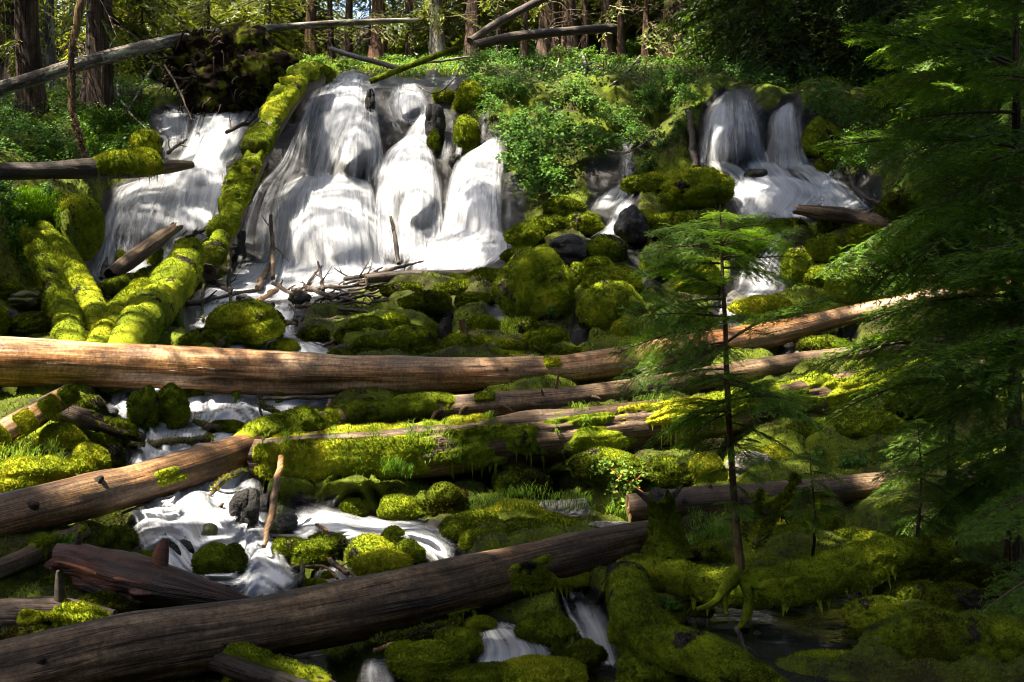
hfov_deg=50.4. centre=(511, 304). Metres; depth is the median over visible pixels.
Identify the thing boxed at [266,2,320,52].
young conifer
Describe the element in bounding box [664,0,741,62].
young conifer
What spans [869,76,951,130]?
leafy shrub
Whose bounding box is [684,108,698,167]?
dead branch
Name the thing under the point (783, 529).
mossy boulder
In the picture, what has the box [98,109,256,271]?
waterfall
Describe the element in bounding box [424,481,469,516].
mossy boulder
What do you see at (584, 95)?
leafy shrub
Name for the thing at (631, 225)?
boulder
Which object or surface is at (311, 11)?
conifer tree
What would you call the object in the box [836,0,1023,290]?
hemlock tree
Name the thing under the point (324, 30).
young conifer
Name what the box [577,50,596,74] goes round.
dead branch
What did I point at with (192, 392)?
mossy boulder
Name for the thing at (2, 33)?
conifer tree
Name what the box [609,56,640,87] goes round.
dead branch
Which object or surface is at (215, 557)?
mossy boulder
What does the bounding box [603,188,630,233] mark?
waterfall
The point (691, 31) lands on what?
conifer tree
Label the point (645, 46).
conifer tree
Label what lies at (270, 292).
dead branch
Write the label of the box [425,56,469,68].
dead branch
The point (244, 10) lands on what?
young conifer
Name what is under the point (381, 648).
dead branch
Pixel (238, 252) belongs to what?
boulder
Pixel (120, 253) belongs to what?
mossy boulder
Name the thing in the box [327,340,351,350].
dead branch
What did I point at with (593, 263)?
mossy boulder
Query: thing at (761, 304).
mossy boulder
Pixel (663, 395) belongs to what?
grass
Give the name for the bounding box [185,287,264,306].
dead branch
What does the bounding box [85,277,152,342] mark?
mossy log
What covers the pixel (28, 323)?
mossy boulder
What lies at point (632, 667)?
mossy boulder
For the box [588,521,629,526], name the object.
boulder
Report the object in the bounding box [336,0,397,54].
young conifer
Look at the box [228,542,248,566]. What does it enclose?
mossy boulder
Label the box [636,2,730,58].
young conifer
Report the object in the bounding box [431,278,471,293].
mossy boulder
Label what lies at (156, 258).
mossy boulder
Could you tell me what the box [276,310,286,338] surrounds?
mossy boulder
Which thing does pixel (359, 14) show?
sky
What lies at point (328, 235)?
waterfall
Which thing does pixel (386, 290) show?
mossy boulder
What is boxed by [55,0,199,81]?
young conifer
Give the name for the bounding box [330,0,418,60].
conifer tree
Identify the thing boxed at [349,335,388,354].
mossy boulder
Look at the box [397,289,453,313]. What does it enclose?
mossy boulder
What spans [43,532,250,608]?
broken log
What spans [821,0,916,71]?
young conifer
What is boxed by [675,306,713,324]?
mossy boulder
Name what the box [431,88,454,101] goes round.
mossy boulder
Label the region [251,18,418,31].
fallen tree
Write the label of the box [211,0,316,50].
young conifer
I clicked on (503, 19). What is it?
fallen log
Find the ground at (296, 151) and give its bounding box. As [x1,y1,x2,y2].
[0,29,1023,681]
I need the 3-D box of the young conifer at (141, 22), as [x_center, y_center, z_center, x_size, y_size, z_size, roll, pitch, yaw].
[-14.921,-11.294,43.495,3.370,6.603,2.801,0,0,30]
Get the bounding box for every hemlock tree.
[802,141,1023,556]
[806,0,1023,573]
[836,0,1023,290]
[855,0,1023,614]
[860,0,1023,243]
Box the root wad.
[154,20,298,119]
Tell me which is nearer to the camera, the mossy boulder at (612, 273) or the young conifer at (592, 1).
the mossy boulder at (612, 273)
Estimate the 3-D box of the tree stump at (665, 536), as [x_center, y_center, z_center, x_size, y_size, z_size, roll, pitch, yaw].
[1.636,2.382,11.603,0.663,0.862,0.590,0,0,0]
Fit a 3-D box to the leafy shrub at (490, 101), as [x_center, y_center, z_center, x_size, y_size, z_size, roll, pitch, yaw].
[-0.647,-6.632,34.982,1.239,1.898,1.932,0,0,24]
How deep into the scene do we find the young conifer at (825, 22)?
41.40 m
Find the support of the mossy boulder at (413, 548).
on the ground at (296, 151)
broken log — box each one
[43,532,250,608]
[104,222,183,278]
[206,641,336,681]
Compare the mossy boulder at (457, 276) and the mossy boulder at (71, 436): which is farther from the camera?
the mossy boulder at (457, 276)
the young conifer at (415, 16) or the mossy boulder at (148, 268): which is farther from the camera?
the young conifer at (415, 16)
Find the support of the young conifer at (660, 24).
on the ground at (296, 151)
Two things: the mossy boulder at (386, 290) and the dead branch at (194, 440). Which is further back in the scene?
the mossy boulder at (386, 290)
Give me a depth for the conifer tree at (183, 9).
55.34 m
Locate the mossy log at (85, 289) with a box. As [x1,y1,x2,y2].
[33,221,107,332]
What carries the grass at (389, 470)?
on the moss carpet
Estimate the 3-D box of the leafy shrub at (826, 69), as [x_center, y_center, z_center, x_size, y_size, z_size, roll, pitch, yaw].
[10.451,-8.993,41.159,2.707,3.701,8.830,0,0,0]
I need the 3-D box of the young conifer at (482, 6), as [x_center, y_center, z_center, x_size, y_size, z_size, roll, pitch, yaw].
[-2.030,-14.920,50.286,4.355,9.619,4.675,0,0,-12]
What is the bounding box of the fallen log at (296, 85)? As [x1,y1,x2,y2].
[202,59,325,278]
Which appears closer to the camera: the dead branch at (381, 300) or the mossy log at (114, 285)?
the mossy log at (114, 285)
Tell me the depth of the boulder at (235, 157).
32.29 m
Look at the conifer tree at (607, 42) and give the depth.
46.33 m
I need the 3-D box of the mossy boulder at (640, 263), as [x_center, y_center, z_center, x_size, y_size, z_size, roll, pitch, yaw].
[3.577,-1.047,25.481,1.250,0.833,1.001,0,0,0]
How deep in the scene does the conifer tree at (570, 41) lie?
46.45 m
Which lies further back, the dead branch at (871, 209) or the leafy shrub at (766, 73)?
the leafy shrub at (766, 73)
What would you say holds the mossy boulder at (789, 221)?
on the ground at (296, 151)
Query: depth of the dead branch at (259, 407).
16.90 m
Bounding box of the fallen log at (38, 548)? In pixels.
[0,522,90,578]
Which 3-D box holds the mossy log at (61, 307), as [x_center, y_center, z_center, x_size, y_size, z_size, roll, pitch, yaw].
[-8.399,-0.178,20.214,0.899,2.962,6.054,0,0,-30]
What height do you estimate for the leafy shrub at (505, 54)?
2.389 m
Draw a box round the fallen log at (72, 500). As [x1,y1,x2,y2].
[0,404,345,536]
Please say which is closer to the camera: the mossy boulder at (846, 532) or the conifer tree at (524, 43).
the mossy boulder at (846, 532)
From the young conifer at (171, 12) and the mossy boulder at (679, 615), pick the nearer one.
the mossy boulder at (679, 615)
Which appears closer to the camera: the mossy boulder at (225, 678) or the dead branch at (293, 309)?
the mossy boulder at (225, 678)
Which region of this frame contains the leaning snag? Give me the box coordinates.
[66,0,87,157]
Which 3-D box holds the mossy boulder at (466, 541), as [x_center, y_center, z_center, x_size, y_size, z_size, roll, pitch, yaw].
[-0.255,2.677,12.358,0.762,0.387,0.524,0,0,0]
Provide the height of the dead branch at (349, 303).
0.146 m
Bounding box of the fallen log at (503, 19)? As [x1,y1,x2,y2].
[467,0,547,44]
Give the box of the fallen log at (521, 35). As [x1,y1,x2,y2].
[472,23,615,48]
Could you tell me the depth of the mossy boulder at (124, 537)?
11.83 m
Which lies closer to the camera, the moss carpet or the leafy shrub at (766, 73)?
the moss carpet
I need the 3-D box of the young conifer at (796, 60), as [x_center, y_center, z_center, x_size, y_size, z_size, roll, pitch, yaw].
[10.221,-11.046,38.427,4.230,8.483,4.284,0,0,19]
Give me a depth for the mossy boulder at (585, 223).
28.61 m
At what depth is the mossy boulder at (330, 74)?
36.94 m
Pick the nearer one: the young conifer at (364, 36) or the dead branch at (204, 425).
the dead branch at (204, 425)
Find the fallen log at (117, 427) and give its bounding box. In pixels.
[56,405,145,442]
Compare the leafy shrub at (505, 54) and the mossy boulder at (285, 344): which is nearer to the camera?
the mossy boulder at (285, 344)
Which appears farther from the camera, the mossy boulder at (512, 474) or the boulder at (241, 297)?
the boulder at (241, 297)
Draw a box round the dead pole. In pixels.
[262,455,283,548]
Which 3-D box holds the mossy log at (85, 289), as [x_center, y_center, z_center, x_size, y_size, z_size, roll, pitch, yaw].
[-8.616,-0.453,21.769,0.952,2.841,5.921,0,0,-35]
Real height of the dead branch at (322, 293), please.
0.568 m
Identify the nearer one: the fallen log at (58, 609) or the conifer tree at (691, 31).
the fallen log at (58, 609)
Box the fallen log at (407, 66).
[369,46,458,83]
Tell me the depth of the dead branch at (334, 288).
27.29 m
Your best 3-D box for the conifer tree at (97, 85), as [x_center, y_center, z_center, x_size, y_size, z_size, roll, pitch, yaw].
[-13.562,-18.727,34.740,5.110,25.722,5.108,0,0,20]
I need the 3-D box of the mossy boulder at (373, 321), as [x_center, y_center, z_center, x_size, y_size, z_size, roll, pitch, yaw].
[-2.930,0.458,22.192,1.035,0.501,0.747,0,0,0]
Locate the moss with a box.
[369,615,463,644]
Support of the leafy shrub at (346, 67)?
on the ground at (296, 151)
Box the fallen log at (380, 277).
[364,270,472,282]
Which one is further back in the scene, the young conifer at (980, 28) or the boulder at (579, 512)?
the young conifer at (980, 28)
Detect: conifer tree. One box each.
[0,0,68,90]
[0,0,78,79]
[0,0,112,117]
[0,2,73,80]
[42,0,146,116]
[55,4,82,61]
[79,1,171,70]
[172,0,206,24]
[283,0,345,59]
[306,0,355,61]
[322,0,408,60]
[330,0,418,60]
[360,0,461,58]
[380,0,483,59]
[443,0,502,60]
[477,0,584,60]
[478,0,528,61]
[508,0,580,60]
[528,0,596,60]
[541,0,633,61]
[563,0,652,60]
[577,0,633,61]
[624,0,680,61]
[652,5,720,59]
[653,0,707,62]
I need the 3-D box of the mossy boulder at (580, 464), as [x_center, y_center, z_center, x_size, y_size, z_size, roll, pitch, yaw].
[1.322,2.270,15.187,1.176,0.586,0.943,0,0,0]
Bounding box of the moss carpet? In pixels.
[0,133,1023,681]
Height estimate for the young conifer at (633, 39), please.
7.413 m
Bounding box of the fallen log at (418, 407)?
[320,329,999,424]
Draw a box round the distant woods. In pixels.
[57,0,1023,42]
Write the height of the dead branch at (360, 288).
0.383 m
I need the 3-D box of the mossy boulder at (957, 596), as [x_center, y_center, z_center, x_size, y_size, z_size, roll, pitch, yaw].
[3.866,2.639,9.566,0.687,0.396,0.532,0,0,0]
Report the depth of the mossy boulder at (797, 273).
24.32 m
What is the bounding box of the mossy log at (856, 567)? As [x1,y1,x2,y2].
[616,533,956,619]
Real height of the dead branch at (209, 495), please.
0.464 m
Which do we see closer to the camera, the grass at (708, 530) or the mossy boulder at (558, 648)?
the mossy boulder at (558, 648)
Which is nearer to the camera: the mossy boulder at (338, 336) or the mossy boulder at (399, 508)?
the mossy boulder at (399, 508)
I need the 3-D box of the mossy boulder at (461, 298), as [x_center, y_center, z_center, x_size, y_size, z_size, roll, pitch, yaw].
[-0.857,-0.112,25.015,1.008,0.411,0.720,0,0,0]
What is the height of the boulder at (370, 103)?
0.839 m
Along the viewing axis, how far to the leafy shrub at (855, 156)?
29.80 m
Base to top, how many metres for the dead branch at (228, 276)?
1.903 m
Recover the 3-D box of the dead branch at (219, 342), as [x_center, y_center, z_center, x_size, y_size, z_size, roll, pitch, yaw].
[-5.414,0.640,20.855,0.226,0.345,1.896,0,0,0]
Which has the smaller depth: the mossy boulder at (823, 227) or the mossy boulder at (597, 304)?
the mossy boulder at (597, 304)
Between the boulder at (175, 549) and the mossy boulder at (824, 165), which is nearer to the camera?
the boulder at (175, 549)
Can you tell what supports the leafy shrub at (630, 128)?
on the ground at (296, 151)
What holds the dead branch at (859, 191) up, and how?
on the ground at (296, 151)
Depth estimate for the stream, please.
13.06 m
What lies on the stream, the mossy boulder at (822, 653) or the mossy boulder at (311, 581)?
the mossy boulder at (311, 581)
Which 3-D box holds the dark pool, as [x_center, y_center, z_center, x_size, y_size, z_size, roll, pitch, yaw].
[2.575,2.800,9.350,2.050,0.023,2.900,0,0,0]
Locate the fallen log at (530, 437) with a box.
[247,352,984,489]
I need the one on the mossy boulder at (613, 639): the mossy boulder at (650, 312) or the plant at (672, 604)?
the plant at (672, 604)
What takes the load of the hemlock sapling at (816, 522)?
on the ground at (296, 151)
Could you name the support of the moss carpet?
on the ground at (296, 151)
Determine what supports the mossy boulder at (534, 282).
on the ground at (296, 151)
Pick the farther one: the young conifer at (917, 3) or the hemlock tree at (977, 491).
the young conifer at (917, 3)
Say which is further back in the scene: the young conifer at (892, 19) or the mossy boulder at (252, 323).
the young conifer at (892, 19)
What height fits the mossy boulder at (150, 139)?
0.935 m
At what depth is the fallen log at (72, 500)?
13.11 m
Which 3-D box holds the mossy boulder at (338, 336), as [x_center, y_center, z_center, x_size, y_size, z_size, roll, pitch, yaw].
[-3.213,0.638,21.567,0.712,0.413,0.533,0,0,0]
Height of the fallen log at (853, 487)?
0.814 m
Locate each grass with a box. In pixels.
[0,185,65,259]
[0,433,67,478]
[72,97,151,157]
[258,392,681,454]
[286,47,462,76]
[342,414,591,466]
[379,455,414,478]
[464,481,631,521]
[499,317,519,335]
[684,504,732,544]
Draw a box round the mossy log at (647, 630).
[605,561,789,681]
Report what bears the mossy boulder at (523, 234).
on the ground at (296, 151)
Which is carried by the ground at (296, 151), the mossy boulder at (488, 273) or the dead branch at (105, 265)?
the mossy boulder at (488, 273)
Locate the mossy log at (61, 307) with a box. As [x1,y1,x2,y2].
[17,224,87,341]
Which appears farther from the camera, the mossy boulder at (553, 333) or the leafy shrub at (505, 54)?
the leafy shrub at (505, 54)
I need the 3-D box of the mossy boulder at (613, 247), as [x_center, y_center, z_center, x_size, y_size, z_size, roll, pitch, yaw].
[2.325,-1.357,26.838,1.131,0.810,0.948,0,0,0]
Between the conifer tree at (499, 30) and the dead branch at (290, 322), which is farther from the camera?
the conifer tree at (499, 30)
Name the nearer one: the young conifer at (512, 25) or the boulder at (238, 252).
the boulder at (238, 252)
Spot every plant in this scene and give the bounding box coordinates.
[19,178,60,275]
[57,530,76,543]
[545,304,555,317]
[663,596,685,619]
[688,523,719,544]
[810,446,897,468]
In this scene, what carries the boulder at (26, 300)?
on the ground at (296, 151)
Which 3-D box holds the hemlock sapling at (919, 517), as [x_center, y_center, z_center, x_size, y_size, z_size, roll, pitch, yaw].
[4.068,1.864,10.824,1.212,1.482,1.156,0,0,0]
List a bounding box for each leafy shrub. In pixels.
[0,102,68,152]
[0,180,27,249]
[5,74,137,98]
[296,52,412,74]
[416,42,461,55]
[454,44,501,96]
[474,70,515,124]
[478,42,535,64]
[488,96,615,200]
[499,49,553,102]
[546,44,614,66]
[546,69,606,115]
[579,100,649,159]
[606,36,657,67]
[629,63,706,118]
[632,112,688,172]
[658,42,716,59]
[701,54,789,89]
[710,55,759,71]
[754,48,850,82]
[798,81,877,128]
[832,121,912,178]
[842,49,924,83]
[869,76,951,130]
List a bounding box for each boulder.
[0,278,24,299]
[0,306,10,333]
[0,454,78,492]
[0,623,54,639]
[6,290,41,310]
[7,309,18,327]
[9,311,52,334]
[32,422,88,449]
[38,571,71,586]
[55,193,105,261]
[67,441,111,473]
[72,590,140,613]
[74,393,107,415]
[93,431,130,448]
[95,524,139,551]
[106,408,120,417]
[106,443,127,467]
[114,249,125,261]
[125,385,160,435]
[127,129,162,154]
[134,550,153,556]
[136,265,157,271]
[137,229,147,240]
[146,248,163,265]
[157,382,191,432]
[168,539,193,562]
[175,327,235,347]
[183,389,204,397]
[190,541,246,585]
[201,523,217,537]
[204,298,285,347]
[208,419,243,434]
[221,675,240,681]
[226,153,242,174]
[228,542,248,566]
[229,488,259,526]
[230,228,245,262]
[236,294,251,301]
[264,301,274,307]
[264,505,297,534]
[267,338,300,350]
[271,536,304,557]
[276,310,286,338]
[288,290,311,304]
[290,537,331,568]
[292,313,315,322]
[295,325,329,343]
[298,577,327,587]
[308,530,347,555]
[317,61,336,85]
[320,570,336,579]
[325,348,354,355]
[333,327,364,342]
[338,497,371,517]
[344,315,392,330]
[344,532,394,571]
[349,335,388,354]
[351,546,413,575]
[364,88,375,113]
[373,489,380,502]
[376,493,424,523]
[378,280,424,297]
[379,311,410,327]
[381,525,406,545]
[384,639,414,662]
[385,323,438,346]
[386,638,469,681]
[388,343,440,355]
[392,538,426,563]
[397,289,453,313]
[424,103,445,141]
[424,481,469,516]
[425,323,438,333]
[426,128,440,152]
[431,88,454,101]
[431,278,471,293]
[433,625,484,659]
[436,310,453,338]
[438,508,502,541]
[440,332,472,347]
[442,660,510,681]
[446,273,462,278]
[448,153,460,170]
[452,79,483,111]
[452,114,480,151]
[453,291,494,306]
[456,524,509,553]
[457,314,498,330]
[462,267,498,281]
[463,615,498,635]
[472,333,494,345]
[484,497,548,513]
[489,245,577,321]
[490,349,526,355]
[490,461,552,499]
[493,653,589,681]
[495,338,521,349]
[496,316,540,333]
[499,246,531,263]
[502,221,544,246]
[503,516,547,531]
[513,610,580,650]
[520,339,554,353]
[521,325,569,342]
[528,214,565,235]
[530,511,581,525]
[540,498,590,517]
[541,195,587,215]
[547,234,590,267]
[550,633,569,657]
[551,346,581,354]
[563,212,604,234]
[565,446,646,488]
[568,638,608,671]
[569,261,585,285]
[575,279,647,331]
[580,254,613,272]
[580,265,642,290]
[586,233,628,261]
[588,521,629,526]
[606,609,677,655]
[609,313,643,337]
[613,204,648,245]
[615,651,687,681]
[618,171,666,194]
[621,553,665,592]
[637,242,687,275]
[639,208,654,219]
[644,304,673,323]
[644,453,691,487]
[646,210,698,239]
[658,166,736,210]
[660,599,716,628]
[672,255,720,294]
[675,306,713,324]
[686,451,728,484]
[686,541,731,564]
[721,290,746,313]
[724,451,770,477]
[727,294,792,317]
[743,168,767,180]
[745,555,775,563]
[746,518,802,541]
[758,443,791,460]
[764,217,809,235]
[775,648,847,670]
[779,245,812,286]
[782,420,823,438]
[793,334,851,351]
[797,499,841,529]
[801,115,841,158]
[802,264,837,288]
[804,234,848,261]
[814,158,837,174]
[816,219,842,233]
[823,271,867,303]
[831,407,907,439]
[833,527,869,538]
[841,594,905,628]
[842,628,865,637]
[844,223,879,248]
[848,530,884,543]
[867,626,888,634]
[871,578,933,599]
[873,189,933,221]
[879,608,999,662]
[883,384,962,425]
[891,435,977,468]
[916,580,994,612]
[938,561,1009,599]
[968,613,1023,662]
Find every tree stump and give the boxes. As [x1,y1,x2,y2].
[457,318,469,333]
[633,485,694,559]
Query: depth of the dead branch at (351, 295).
26.71 m
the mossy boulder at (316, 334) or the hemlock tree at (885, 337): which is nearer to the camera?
the hemlock tree at (885, 337)
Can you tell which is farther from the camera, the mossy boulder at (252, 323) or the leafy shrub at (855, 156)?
the leafy shrub at (855, 156)
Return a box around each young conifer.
[55,0,84,62]
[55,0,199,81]
[75,3,164,65]
[80,0,193,63]
[112,0,170,80]
[138,0,194,36]
[147,0,231,35]
[158,0,238,64]
[175,0,253,31]
[206,0,289,46]
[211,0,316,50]
[218,0,328,68]
[266,0,338,55]
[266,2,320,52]
[272,0,368,57]
[279,1,343,44]
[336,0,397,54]
[363,0,422,55]
[386,0,460,48]
[401,0,487,56]
[420,0,465,47]
[426,0,515,55]
[444,0,531,56]
[450,0,531,45]
[465,0,521,56]
[503,0,538,41]
[509,0,597,52]
[516,0,538,53]
[559,0,613,55]
[576,0,649,53]
[577,0,662,56]
[590,1,657,56]
[611,0,694,60]
[624,0,662,58]
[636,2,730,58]
[650,0,732,61]
[656,0,809,73]
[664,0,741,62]
[682,0,793,71]
[689,0,826,75]
[745,0,859,91]
[768,0,875,69]
[777,0,881,85]
[789,0,898,72]
[811,0,948,91]
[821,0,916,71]
[850,0,944,55]
[871,0,980,84]
[906,0,1023,76]
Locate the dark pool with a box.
[674,590,871,681]
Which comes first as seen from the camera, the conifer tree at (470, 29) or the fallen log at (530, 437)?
the fallen log at (530, 437)
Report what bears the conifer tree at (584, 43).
on the ground at (296, 151)
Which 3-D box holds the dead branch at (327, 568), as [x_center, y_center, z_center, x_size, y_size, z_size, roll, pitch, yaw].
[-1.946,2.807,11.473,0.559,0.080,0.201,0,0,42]
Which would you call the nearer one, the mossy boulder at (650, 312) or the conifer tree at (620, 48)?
the mossy boulder at (650, 312)
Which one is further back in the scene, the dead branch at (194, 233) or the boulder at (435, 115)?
the boulder at (435, 115)
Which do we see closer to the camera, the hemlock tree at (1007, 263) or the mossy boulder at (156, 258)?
the hemlock tree at (1007, 263)
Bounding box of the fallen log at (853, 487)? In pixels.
[625,468,1022,521]
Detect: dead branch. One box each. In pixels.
[99,256,110,279]
[114,63,146,129]
[121,497,171,514]
[124,64,155,114]
[129,433,214,449]
[163,64,191,119]
[166,137,189,154]
[173,227,205,242]
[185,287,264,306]
[191,418,236,432]
[200,282,205,322]
[204,279,227,291]
[204,470,235,500]
[209,466,248,492]
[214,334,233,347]
[221,251,237,302]
[225,110,259,133]
[254,398,282,413]
[255,262,270,289]
[256,396,263,416]
[258,287,278,300]
[261,214,290,279]
[262,395,335,400]
[271,279,312,303]
[282,652,321,658]
[285,311,370,327]
[288,304,301,314]
[291,280,364,291]
[295,299,364,312]
[296,563,304,587]
[300,265,321,292]
[303,284,370,304]
[304,564,338,579]
[314,261,331,291]
[314,294,332,301]
[315,523,328,530]
[320,290,334,302]
[323,339,336,346]
[324,286,346,291]
[326,398,332,407]
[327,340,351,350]
[328,557,350,576]
[330,292,358,299]
[332,289,379,302]
[334,257,423,280]
[339,301,361,305]
[342,275,363,284]
[342,290,368,298]
[348,282,386,290]
[352,280,364,285]
[362,294,376,300]
[365,278,393,287]
[370,298,396,302]
[373,642,393,652]
[389,216,400,264]
[417,64,461,96]
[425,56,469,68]
[565,62,592,81]
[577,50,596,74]
[605,138,653,157]
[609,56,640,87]
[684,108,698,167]
[733,625,751,650]
[740,488,766,541]
[748,471,800,552]
[846,165,879,203]
[865,188,903,212]
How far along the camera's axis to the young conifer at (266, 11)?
45.88 m
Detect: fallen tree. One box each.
[0,28,219,96]
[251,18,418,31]
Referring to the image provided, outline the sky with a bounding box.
[57,0,629,29]
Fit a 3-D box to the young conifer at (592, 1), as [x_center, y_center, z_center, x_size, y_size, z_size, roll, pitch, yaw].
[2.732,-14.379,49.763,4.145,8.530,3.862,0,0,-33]
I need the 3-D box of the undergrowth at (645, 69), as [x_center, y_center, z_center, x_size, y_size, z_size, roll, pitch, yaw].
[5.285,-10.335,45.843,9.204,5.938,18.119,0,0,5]
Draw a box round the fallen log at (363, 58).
[329,46,398,68]
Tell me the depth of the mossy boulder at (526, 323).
21.56 m
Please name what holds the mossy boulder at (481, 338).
on the ground at (296, 151)
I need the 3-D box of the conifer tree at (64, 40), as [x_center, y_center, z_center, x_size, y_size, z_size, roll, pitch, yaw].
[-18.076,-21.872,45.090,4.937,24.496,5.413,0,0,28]
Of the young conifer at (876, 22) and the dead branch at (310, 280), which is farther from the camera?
the young conifer at (876, 22)
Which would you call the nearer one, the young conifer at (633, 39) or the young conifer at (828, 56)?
the young conifer at (828, 56)
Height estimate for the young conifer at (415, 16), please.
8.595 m
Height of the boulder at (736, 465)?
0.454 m
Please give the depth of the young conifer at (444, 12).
53.80 m
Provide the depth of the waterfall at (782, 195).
29.61 m
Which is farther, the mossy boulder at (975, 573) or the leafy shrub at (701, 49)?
the leafy shrub at (701, 49)
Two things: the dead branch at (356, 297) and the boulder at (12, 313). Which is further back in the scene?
the dead branch at (356, 297)
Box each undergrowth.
[0,43,982,162]
[523,49,731,78]
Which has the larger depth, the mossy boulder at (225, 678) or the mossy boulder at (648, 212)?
the mossy boulder at (648, 212)
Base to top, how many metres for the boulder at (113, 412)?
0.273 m
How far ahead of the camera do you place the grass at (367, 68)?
43.46 m
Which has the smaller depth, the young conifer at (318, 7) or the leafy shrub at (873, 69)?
the leafy shrub at (873, 69)
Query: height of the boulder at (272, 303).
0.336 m
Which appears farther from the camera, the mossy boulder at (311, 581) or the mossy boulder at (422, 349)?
the mossy boulder at (422, 349)
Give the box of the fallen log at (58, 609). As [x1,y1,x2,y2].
[0,570,117,627]
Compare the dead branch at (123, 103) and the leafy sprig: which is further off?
the dead branch at (123, 103)
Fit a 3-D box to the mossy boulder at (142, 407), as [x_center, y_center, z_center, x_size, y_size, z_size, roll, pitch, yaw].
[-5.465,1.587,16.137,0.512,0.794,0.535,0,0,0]
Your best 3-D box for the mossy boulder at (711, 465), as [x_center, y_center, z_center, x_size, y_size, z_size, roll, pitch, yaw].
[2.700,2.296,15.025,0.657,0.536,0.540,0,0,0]
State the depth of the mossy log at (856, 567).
9.70 m
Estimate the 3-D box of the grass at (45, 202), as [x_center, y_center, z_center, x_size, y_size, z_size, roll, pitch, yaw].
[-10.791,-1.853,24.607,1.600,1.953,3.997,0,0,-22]
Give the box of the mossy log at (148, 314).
[97,237,204,392]
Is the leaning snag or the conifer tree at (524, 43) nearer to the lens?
the leaning snag
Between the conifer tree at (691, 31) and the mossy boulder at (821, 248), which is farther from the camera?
the conifer tree at (691, 31)
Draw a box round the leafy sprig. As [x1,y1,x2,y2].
[589,448,658,510]
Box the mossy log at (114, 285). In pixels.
[96,270,150,295]
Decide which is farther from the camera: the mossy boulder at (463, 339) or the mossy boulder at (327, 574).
the mossy boulder at (463, 339)
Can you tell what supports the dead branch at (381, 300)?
on the ground at (296, 151)
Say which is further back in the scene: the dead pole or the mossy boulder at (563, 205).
the mossy boulder at (563, 205)
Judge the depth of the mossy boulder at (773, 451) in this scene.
15.14 m
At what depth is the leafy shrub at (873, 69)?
36.84 m
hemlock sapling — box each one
[608,204,843,629]
[773,447,847,556]
[854,419,992,560]
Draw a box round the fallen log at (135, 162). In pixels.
[0,146,164,184]
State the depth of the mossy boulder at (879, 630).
8.91 m
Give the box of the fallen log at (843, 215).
[792,204,891,227]
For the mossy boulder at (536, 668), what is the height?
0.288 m
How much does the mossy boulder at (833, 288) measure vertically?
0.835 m
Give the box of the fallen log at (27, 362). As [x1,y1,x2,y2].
[0,281,1010,410]
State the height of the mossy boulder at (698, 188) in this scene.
1.344 m
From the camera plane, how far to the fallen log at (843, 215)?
26.68 m
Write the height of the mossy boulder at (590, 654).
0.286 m
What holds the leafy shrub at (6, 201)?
on the ground at (296, 151)
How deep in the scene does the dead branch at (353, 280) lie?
28.19 m
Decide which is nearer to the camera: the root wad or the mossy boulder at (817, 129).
the mossy boulder at (817, 129)
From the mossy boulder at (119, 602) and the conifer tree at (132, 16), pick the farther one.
the conifer tree at (132, 16)
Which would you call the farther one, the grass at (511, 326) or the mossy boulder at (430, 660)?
the grass at (511, 326)
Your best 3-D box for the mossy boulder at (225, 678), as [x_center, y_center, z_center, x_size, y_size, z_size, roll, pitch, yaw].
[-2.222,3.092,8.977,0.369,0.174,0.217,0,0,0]
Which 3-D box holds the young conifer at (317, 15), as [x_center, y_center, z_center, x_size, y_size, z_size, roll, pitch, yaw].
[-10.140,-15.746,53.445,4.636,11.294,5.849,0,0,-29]
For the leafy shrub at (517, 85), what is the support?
on the ground at (296, 151)
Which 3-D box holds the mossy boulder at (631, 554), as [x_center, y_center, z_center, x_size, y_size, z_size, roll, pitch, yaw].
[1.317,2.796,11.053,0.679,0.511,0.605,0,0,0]
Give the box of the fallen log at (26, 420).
[0,382,81,448]
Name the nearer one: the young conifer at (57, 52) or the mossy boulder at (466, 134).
the mossy boulder at (466, 134)
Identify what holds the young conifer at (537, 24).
on the ground at (296, 151)
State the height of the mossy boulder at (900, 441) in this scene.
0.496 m
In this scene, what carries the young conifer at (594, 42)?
on the ground at (296, 151)
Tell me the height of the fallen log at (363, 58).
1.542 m
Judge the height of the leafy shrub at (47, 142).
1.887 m
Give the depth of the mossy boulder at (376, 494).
14.80 m
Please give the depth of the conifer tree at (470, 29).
47.03 m
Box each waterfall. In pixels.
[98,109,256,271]
[266,77,505,280]
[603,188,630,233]
[711,96,859,217]
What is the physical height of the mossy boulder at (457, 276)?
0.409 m
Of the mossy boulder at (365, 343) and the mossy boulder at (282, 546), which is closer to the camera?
the mossy boulder at (282, 546)
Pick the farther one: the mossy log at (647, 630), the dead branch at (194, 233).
the dead branch at (194, 233)
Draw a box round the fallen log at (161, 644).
[0,520,647,681]
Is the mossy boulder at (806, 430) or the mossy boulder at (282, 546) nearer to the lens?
the mossy boulder at (282, 546)
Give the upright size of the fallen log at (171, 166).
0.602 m
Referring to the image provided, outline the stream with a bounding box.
[95,233,780,663]
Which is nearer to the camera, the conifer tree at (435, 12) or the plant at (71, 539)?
the plant at (71, 539)
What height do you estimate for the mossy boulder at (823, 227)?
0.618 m
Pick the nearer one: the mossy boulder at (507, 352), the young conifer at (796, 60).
the mossy boulder at (507, 352)
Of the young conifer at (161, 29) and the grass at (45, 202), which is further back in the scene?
the young conifer at (161, 29)
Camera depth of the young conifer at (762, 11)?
38.99 m
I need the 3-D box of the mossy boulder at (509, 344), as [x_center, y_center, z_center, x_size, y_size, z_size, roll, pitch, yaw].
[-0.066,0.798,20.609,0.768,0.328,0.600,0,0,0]
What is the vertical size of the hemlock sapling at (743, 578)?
3.663 m

